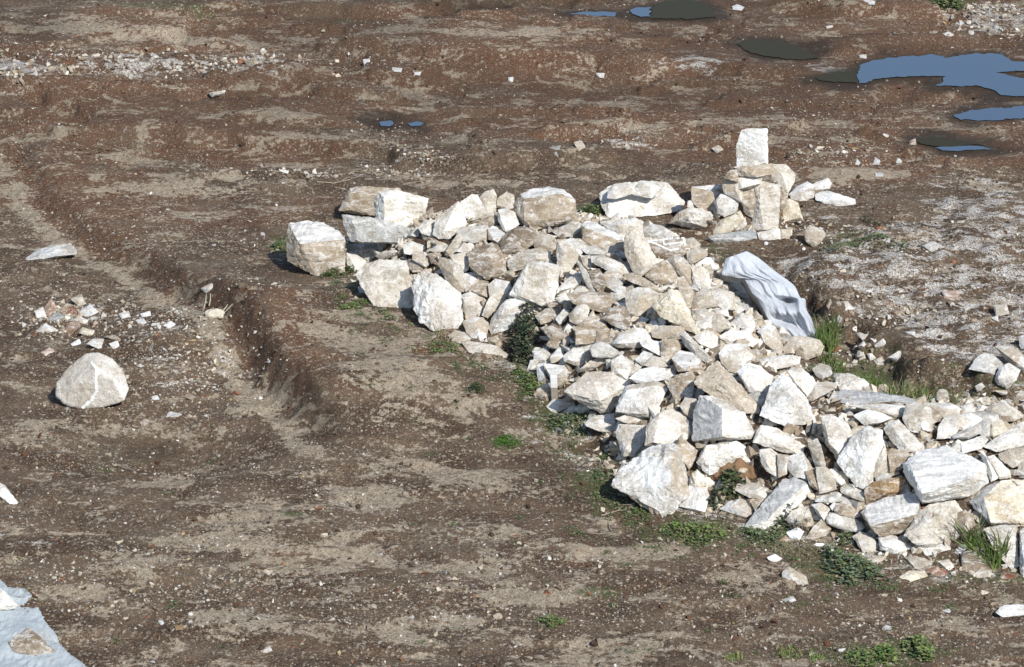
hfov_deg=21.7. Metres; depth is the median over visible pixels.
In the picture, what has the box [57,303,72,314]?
stone
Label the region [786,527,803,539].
stone
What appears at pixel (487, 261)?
stone
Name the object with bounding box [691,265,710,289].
stone
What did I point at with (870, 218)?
leafy weed
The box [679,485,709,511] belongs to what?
stone block
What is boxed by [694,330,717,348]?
stone
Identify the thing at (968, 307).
stone
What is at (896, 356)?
stone
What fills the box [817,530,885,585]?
leafy weed
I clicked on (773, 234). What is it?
stone
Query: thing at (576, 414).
leafy weed
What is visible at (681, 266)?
stone
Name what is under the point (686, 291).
stone
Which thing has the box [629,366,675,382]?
stone slab
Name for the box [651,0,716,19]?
puddle
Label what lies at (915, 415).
stone
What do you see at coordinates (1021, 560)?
stone block
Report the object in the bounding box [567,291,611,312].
stone slab
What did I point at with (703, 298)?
stone
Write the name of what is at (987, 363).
stone slab
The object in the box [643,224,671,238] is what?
stone
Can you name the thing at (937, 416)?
stone
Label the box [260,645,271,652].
stone
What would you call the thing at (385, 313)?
leafy weed
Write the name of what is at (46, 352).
stone
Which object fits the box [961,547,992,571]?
boulder
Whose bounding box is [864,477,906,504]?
stone slab
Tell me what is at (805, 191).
stone
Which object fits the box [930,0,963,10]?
leafy weed
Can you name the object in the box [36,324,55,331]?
stone
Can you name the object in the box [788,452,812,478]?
stone
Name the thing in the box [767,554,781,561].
stone
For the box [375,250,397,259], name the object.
stone
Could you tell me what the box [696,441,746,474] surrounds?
boulder
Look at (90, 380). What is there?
boulder
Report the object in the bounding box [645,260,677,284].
stone
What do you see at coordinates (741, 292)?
stone
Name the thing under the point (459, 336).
stone
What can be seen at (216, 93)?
stone
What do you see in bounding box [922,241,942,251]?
stone
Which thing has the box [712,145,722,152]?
stone
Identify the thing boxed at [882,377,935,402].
grass tuft
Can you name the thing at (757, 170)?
stone block
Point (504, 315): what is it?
stone slab
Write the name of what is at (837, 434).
boulder
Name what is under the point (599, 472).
leafy weed
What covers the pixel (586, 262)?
stone
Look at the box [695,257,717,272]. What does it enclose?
stone
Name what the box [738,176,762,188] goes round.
stone
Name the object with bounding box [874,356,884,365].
stone
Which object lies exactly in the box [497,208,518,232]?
stone
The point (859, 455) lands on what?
boulder
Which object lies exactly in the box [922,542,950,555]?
stone
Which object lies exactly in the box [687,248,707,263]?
stone
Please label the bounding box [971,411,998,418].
stone
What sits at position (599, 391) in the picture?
boulder
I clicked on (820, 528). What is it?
stone
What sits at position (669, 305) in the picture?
boulder
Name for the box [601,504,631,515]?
dry twig
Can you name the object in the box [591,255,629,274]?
stone slab
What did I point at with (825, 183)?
stone
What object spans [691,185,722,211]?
stone block
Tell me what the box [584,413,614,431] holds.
stone
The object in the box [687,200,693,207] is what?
stone
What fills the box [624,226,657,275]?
boulder
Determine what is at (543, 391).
stone
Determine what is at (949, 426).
stone
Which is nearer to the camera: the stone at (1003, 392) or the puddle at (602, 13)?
the stone at (1003, 392)
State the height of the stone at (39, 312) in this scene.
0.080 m
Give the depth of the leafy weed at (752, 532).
17.29 m
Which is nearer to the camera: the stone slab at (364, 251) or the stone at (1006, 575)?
the stone at (1006, 575)
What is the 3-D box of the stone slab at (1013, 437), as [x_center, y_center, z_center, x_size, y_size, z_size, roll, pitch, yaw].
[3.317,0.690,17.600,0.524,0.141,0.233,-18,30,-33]
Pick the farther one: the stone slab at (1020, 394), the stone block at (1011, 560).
the stone slab at (1020, 394)
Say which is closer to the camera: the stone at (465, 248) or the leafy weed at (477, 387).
the leafy weed at (477, 387)
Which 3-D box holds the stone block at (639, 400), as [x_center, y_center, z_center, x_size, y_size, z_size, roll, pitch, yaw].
[0.903,0.444,18.355,0.323,0.223,0.342,8,26,16]
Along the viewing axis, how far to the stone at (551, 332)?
19.29 m
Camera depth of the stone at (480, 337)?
19.57 m
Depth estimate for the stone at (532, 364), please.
19.20 m
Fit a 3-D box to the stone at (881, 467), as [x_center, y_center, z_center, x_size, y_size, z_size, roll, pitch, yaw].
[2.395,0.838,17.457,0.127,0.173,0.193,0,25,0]
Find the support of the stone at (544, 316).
on the ground at (556, 70)
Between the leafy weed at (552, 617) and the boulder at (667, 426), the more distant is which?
the boulder at (667, 426)
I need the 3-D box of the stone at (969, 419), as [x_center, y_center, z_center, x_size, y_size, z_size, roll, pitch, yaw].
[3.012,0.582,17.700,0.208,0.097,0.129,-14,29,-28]
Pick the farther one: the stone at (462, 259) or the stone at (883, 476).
the stone at (462, 259)
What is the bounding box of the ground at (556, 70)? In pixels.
[0,0,1023,666]
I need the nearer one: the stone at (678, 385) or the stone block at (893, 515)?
the stone block at (893, 515)
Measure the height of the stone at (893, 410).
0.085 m
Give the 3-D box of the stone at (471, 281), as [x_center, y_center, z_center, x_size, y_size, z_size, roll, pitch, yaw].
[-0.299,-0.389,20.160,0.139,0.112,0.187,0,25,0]
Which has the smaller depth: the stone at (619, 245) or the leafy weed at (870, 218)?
the stone at (619, 245)
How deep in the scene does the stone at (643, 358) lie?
18.65 m
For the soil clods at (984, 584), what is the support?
on the ground at (556, 70)
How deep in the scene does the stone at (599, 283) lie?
19.64 m
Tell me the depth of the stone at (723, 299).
19.52 m
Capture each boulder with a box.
[55,352,128,408]
[356,259,413,307]
[412,269,462,330]
[433,201,466,238]
[513,186,576,229]
[564,371,627,413]
[590,342,621,357]
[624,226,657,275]
[644,409,688,445]
[652,288,697,334]
[694,361,759,413]
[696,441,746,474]
[751,181,780,231]
[760,373,815,425]
[783,336,823,359]
[804,225,825,246]
[820,414,852,457]
[833,373,868,386]
[837,426,883,488]
[904,500,962,544]
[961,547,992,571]
[969,479,1023,525]
[986,402,1023,421]
[993,304,1008,315]
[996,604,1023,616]
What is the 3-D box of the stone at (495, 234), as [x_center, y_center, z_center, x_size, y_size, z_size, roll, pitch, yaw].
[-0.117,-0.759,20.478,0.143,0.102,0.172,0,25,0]
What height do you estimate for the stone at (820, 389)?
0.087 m
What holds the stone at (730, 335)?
on the ground at (556, 70)
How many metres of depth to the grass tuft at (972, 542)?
16.97 m
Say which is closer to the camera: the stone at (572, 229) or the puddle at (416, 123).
the stone at (572, 229)
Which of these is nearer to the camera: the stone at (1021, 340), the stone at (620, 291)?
the stone at (1021, 340)
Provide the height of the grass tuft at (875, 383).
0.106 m
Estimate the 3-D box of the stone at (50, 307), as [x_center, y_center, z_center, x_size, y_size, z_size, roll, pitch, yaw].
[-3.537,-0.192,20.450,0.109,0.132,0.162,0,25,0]
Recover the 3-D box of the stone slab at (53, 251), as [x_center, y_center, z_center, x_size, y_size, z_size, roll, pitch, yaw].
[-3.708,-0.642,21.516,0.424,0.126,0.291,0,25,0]
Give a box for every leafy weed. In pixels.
[270,240,286,251]
[319,265,357,278]
[336,297,370,309]
[379,309,396,319]
[425,339,459,353]
[465,381,485,394]
[493,434,519,449]
[504,301,539,363]
[511,365,543,394]
[536,614,566,628]
[545,409,596,438]
[578,203,602,216]
[589,451,649,522]
[660,519,727,545]
[708,487,726,510]
[713,465,744,502]
[738,524,789,545]
[771,503,803,528]
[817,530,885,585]
[822,231,908,252]
[845,634,936,666]
[860,213,881,226]
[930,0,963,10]
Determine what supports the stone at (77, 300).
on the ground at (556, 70)
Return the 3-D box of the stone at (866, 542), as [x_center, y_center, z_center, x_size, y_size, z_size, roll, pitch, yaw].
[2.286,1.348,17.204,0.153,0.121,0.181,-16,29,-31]
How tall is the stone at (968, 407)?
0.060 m
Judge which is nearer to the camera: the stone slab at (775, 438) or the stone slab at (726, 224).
the stone slab at (775, 438)
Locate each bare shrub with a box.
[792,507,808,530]
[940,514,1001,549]
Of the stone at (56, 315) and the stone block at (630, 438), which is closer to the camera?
the stone block at (630, 438)
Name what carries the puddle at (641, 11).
on the ground at (556, 70)
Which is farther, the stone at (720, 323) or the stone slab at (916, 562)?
the stone at (720, 323)
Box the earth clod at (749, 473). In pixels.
[710,458,756,480]
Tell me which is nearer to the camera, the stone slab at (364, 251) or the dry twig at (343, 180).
the stone slab at (364, 251)
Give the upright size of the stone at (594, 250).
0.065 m
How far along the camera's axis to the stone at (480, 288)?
20.03 m
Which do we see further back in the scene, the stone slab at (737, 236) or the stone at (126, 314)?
the stone slab at (737, 236)
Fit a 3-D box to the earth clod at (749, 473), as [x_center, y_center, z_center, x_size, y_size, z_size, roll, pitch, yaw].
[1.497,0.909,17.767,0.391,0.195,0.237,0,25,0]
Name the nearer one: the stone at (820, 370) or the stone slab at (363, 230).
the stone at (820, 370)
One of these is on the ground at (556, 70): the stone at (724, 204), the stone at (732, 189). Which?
the stone at (724, 204)
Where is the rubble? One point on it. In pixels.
(853, 421)
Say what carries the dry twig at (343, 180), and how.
on the ground at (556, 70)
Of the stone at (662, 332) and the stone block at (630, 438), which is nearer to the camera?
the stone block at (630, 438)
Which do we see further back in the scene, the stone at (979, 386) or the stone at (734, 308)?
the stone at (734, 308)
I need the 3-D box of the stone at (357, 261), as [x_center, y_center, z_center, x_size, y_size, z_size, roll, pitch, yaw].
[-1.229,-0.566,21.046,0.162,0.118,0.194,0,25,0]
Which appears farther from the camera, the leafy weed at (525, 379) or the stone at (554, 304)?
the stone at (554, 304)
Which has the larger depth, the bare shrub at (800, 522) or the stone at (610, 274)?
the stone at (610, 274)
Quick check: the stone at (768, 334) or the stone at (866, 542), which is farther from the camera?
the stone at (768, 334)
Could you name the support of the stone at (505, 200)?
on the ground at (556, 70)
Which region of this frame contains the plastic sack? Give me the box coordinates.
[720,251,816,337]
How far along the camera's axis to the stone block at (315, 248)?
20.86 m
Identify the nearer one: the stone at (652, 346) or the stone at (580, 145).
the stone at (652, 346)
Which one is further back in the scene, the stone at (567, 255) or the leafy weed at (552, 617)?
the stone at (567, 255)
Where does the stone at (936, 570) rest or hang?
on the ground at (556, 70)
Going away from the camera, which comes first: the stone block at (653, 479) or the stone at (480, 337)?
the stone block at (653, 479)
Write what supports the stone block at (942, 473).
on the boulder at (929, 519)
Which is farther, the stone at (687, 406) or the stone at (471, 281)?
the stone at (471, 281)
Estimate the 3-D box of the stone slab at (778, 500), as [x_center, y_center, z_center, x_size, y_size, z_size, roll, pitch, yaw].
[1.721,1.116,17.489,0.512,0.298,0.232,-16,30,-31]
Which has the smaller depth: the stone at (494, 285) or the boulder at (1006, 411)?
the boulder at (1006, 411)
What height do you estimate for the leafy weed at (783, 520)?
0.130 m
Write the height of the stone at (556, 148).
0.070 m
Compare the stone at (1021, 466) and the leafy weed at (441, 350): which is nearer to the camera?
the stone at (1021, 466)
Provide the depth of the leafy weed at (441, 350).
19.42 m
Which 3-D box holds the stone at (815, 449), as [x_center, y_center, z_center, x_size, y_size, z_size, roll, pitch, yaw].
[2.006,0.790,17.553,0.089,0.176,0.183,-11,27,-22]
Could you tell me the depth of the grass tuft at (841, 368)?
19.49 m
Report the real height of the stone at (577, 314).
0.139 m
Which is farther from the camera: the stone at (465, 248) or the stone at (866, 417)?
the stone at (465, 248)
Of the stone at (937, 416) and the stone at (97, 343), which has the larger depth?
the stone at (97, 343)
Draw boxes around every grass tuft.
[434,327,453,341]
[725,643,898,662]
[772,539,820,559]
[805,312,851,352]
[818,350,846,372]
[856,371,887,386]
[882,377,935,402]
[935,510,1012,570]
[947,385,970,404]
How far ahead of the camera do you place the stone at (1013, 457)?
17.40 m
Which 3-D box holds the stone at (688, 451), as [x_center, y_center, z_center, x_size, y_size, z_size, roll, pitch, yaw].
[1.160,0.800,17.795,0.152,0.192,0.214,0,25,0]
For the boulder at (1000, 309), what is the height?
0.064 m
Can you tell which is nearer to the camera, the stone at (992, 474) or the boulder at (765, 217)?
the stone at (992, 474)
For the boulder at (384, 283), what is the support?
on the ground at (556, 70)
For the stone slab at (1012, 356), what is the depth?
18.93 m
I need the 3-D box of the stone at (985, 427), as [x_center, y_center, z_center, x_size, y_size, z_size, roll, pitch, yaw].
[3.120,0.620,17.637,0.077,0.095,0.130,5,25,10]
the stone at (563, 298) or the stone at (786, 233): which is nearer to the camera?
the stone at (563, 298)
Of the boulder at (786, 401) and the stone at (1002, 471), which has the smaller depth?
the stone at (1002, 471)
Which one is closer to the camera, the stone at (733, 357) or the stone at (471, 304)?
the stone at (733, 357)
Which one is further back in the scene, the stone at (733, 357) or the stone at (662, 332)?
the stone at (662, 332)
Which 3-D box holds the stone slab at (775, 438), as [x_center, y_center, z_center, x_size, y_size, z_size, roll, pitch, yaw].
[1.789,0.706,17.742,0.346,0.145,0.249,9,26,18]
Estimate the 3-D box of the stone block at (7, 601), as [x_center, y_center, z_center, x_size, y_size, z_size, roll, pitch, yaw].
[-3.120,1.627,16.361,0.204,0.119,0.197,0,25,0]
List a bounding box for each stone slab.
[0,483,17,503]
[26,243,76,259]
[342,214,411,243]
[345,243,378,262]
[461,340,507,357]
[488,298,539,333]
[509,260,558,306]
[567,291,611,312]
[578,358,606,372]
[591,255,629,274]
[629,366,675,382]
[669,207,714,228]
[679,331,712,362]
[706,230,756,242]
[713,211,743,233]
[735,483,768,497]
[745,477,812,528]
[753,425,804,453]
[815,191,855,205]
[827,389,915,404]
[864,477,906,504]
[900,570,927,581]
[904,556,933,568]
[969,352,1002,374]
[982,421,1023,451]
[995,346,1023,372]
[1016,392,1023,398]
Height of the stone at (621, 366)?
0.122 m
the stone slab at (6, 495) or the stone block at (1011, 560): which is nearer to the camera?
the stone block at (1011, 560)
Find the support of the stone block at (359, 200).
on the ground at (556, 70)
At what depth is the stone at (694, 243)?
21.46 m
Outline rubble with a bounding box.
[345,209,1023,582]
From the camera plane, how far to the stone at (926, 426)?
17.63 m
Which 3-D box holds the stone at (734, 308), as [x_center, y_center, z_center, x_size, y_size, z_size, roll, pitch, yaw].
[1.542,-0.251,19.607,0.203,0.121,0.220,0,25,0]
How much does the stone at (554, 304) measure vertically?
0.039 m
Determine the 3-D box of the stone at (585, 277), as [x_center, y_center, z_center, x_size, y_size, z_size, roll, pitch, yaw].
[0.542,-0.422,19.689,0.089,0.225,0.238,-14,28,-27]
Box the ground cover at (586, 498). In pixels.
[22,280,992,653]
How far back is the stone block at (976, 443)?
17.49 m
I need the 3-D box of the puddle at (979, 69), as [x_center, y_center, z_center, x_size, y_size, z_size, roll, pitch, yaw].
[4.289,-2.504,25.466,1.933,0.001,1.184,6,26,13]
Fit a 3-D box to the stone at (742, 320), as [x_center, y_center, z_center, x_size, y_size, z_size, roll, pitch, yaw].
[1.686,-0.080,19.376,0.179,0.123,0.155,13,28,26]
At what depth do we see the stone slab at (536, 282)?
19.68 m
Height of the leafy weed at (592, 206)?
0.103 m
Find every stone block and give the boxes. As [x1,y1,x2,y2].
[0,587,17,609]
[8,627,54,655]
[286,220,345,275]
[338,186,401,215]
[374,190,428,226]
[574,314,609,344]
[581,221,623,248]
[599,180,684,217]
[599,218,642,234]
[610,443,689,516]
[615,380,667,418]
[616,424,645,456]
[647,237,686,258]
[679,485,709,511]
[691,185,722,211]
[692,395,754,441]
[736,128,767,167]
[736,163,773,176]
[840,483,865,501]
[861,493,920,536]
[883,419,922,451]
[902,444,988,503]
[961,435,987,452]
[984,525,1019,569]
[995,363,1019,388]
[1019,528,1023,576]
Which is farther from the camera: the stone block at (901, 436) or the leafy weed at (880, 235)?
the leafy weed at (880, 235)
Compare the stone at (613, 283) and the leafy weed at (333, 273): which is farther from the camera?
the leafy weed at (333, 273)
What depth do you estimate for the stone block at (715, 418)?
17.77 m
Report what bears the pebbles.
on the ground at (556, 70)
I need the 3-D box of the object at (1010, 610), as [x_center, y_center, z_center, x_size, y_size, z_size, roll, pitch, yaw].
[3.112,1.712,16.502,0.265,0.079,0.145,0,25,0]
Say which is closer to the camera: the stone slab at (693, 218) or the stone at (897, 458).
the stone at (897, 458)
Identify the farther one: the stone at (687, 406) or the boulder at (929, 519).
the stone at (687, 406)
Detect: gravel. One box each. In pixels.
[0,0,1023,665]
[0,0,1023,666]
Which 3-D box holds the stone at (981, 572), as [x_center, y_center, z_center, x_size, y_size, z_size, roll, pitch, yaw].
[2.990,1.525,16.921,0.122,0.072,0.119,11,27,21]
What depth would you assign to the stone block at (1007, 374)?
18.82 m
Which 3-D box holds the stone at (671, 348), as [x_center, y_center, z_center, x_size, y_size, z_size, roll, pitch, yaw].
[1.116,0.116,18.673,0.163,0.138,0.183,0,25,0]
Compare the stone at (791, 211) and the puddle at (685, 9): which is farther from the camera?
the puddle at (685, 9)
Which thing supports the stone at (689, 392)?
on the ground at (556, 70)
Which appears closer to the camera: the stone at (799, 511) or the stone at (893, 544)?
the stone at (893, 544)
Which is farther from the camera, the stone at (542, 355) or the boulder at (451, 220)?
the boulder at (451, 220)
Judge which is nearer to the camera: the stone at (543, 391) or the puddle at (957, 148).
the stone at (543, 391)
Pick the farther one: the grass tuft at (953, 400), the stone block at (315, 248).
the stone block at (315, 248)
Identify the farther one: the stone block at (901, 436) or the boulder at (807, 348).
the boulder at (807, 348)
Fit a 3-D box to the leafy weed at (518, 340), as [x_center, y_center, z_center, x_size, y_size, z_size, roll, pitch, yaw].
[0.073,-0.020,19.503,0.285,0.283,0.649,0,25,0]
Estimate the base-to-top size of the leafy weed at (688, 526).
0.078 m
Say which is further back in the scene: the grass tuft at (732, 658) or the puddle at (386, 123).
the puddle at (386, 123)
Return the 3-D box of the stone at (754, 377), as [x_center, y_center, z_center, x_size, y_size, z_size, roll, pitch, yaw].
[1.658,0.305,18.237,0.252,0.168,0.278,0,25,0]
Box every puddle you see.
[379,120,393,125]
[408,121,422,125]
[572,11,615,16]
[630,7,651,16]
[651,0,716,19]
[737,40,818,59]
[815,71,857,82]
[857,53,1023,95]
[916,136,984,146]
[937,146,988,150]
[954,106,1023,120]
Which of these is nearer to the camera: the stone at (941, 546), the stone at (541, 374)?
the stone at (941, 546)
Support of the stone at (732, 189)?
on the stone at (748, 203)
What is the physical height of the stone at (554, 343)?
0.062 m
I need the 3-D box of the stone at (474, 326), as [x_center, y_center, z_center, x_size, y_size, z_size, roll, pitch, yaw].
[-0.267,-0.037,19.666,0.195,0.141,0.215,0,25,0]
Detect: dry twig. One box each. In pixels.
[317,174,364,183]
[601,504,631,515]
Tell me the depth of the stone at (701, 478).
17.68 m
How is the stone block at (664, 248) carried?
on the ground at (556, 70)
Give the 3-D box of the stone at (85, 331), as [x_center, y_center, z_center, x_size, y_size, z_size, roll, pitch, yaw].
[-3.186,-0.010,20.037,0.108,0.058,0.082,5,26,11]
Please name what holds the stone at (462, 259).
on the ground at (556, 70)
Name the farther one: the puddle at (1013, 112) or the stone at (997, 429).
the puddle at (1013, 112)
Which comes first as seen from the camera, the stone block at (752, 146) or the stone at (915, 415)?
the stone at (915, 415)
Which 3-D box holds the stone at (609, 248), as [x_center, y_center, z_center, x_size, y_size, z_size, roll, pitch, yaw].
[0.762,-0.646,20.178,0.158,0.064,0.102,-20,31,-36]
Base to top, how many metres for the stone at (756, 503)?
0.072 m
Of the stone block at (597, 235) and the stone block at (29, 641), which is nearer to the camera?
the stone block at (29, 641)
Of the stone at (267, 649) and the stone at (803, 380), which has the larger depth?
the stone at (803, 380)
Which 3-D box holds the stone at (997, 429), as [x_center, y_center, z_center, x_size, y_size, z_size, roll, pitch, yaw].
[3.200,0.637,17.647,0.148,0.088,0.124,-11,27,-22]
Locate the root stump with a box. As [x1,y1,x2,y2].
[203,293,232,318]
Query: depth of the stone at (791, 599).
16.58 m
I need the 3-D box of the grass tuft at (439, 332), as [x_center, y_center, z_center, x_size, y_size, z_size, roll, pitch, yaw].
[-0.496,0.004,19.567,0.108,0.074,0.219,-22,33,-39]
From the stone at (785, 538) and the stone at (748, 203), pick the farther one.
the stone at (748, 203)
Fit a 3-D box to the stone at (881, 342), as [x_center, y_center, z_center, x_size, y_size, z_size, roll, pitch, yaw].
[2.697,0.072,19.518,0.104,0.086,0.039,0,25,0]
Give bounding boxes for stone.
[34,307,45,317]
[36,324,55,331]
[41,347,54,355]
[44,298,55,315]
[48,312,63,319]
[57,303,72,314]
[65,321,80,334]
[66,307,80,314]
[71,294,85,305]
[73,316,87,323]
[79,304,98,315]
[79,327,94,335]
[87,339,103,348]
[105,335,120,341]
[119,311,129,318]
[141,419,148,427]
[167,411,181,416]
[201,283,212,292]
[209,90,225,97]
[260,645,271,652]
[346,252,365,270]
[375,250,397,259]
[403,242,425,254]
[407,259,428,270]
[412,251,430,266]
[418,220,434,235]
[427,253,441,263]
[428,243,447,252]
[438,257,465,291]
[445,234,462,255]
[448,330,470,342]
[449,253,468,271]
[455,242,472,253]
[456,225,488,242]
[460,194,485,220]
[461,291,486,316]
[463,316,488,338]
[464,272,478,291]
[468,243,506,279]
[471,280,488,296]
[477,212,497,226]
[477,334,486,341]
[479,189,496,212]
[482,288,507,317]
[487,226,504,242]
[488,279,511,296]
[490,336,501,346]
[496,192,514,208]
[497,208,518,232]
[500,226,536,254]
[507,247,550,271]
[528,359,538,369]
[532,347,550,362]
[533,232,555,250]
[535,307,561,324]
[535,383,550,400]
[536,363,547,382]
[541,325,568,339]
[543,363,570,378]
[545,301,562,306]
[546,339,561,348]
[546,399,570,412]
[549,145,560,156]
[550,347,563,362]
[551,222,581,237]
[555,294,568,303]
[555,308,569,324]
[557,239,578,276]
[557,272,582,292]
[563,347,590,365]
[563,405,575,412]
[566,238,586,254]
[568,304,589,324]
[573,286,588,291]
[574,140,585,150]
[574,238,590,252]
[576,259,594,291]
[581,245,605,255]
[581,255,592,269]
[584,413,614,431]
[590,268,606,291]
[601,306,630,330]
[602,244,616,252]
[603,271,623,279]
[606,277,624,289]
[611,285,625,300]
[611,355,633,378]
[612,327,651,347]
[614,240,624,252]
[615,414,646,424]
[623,272,658,291]
[625,287,658,315]
[629,363,642,375]
[635,351,652,366]
[639,339,661,354]
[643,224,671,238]
[644,356,668,367]
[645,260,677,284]
[651,325,685,338]
[660,338,682,361]
[667,255,691,283]
[667,371,694,400]
[672,350,701,371]
[676,437,697,469]
[677,276,693,307]
[680,397,696,418]
[684,384,693,397]
[685,237,700,248]
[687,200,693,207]
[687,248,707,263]
[690,470,706,486]
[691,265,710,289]
[691,308,710,319]
[692,289,717,307]
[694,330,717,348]
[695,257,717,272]
[695,315,711,329]
[711,289,733,309]
[711,312,731,332]
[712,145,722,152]
[713,308,729,316]
[714,193,738,216]
[715,289,736,309]
[718,343,755,372]
[720,330,757,346]
[720,498,752,516]
[722,180,741,201]
[724,170,737,181]
[730,284,745,298]
[730,312,754,332]
[736,218,746,230]
[737,363,772,392]
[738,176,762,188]
[740,188,755,217]
[749,391,767,407]
[751,497,765,510]
[757,228,780,239]
[757,322,782,354]
[757,355,800,368]
[759,448,777,475]
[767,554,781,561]
[771,164,794,192]
[777,454,787,477]
[779,188,788,215]
[780,229,791,238]
[780,535,789,541]
[782,567,807,584]
[782,596,795,602]
[783,199,802,221]
[785,506,815,526]
[786,367,816,395]
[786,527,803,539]
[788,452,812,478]
[789,181,814,200]
[804,468,818,490]
[806,519,830,538]
[808,381,837,401]
[808,438,825,466]
[811,503,829,519]
[812,178,831,189]
[812,363,831,378]
[815,466,836,493]
[815,494,850,502]
[825,513,863,531]
[829,468,844,484]
[833,500,861,517]
[842,301,853,309]
[849,404,904,416]
[852,531,878,552]
[853,409,892,425]
[867,555,886,562]
[873,446,888,477]
[874,339,885,346]
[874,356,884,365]
[875,473,891,480]
[878,535,911,553]
[887,448,910,471]
[889,351,900,360]
[902,402,937,432]
[909,138,915,144]
[920,420,932,431]
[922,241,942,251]
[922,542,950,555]
[926,565,946,576]
[929,403,961,416]
[931,406,943,421]
[936,389,948,401]
[937,414,962,438]
[938,559,953,569]
[942,290,959,300]
[951,304,973,309]
[951,422,980,438]
[955,510,974,531]
[959,412,981,430]
[960,402,975,412]
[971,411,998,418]
[973,566,993,577]
[975,383,984,391]
[980,419,990,436]
[980,451,998,481]
[988,455,1010,478]
[990,421,1007,438]
[994,390,1007,394]
[998,446,1023,467]
[1000,572,1015,578]
[1017,460,1023,477]
[1018,335,1023,348]
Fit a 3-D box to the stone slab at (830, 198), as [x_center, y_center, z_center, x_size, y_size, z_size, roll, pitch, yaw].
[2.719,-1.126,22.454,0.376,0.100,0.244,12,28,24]
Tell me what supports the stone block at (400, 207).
on the ground at (556, 70)
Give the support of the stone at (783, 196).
on the ground at (556, 70)
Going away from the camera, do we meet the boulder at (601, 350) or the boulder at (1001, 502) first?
the boulder at (1001, 502)
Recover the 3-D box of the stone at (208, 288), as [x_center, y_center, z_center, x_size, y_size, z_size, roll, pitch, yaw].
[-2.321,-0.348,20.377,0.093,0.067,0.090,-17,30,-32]
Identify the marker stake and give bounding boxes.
[550,375,557,399]
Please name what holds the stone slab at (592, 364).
on the ground at (556, 70)
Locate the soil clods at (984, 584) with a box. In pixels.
[0,0,1023,666]
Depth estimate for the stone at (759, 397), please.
18.06 m
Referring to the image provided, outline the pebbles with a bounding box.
[71,0,998,651]
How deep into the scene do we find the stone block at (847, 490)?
17.39 m
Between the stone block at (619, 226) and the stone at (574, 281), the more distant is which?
the stone block at (619, 226)
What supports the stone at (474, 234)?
on the ground at (556, 70)
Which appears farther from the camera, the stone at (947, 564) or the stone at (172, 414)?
the stone at (172, 414)
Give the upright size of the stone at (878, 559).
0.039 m
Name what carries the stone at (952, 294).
on the ground at (556, 70)
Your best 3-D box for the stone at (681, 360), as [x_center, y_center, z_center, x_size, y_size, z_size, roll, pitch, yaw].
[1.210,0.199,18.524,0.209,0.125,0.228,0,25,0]
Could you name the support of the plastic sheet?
on the ground at (556, 70)
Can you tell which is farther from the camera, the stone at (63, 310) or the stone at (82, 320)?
the stone at (63, 310)
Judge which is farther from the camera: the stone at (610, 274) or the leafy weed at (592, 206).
the leafy weed at (592, 206)
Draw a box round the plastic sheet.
[0,580,86,666]

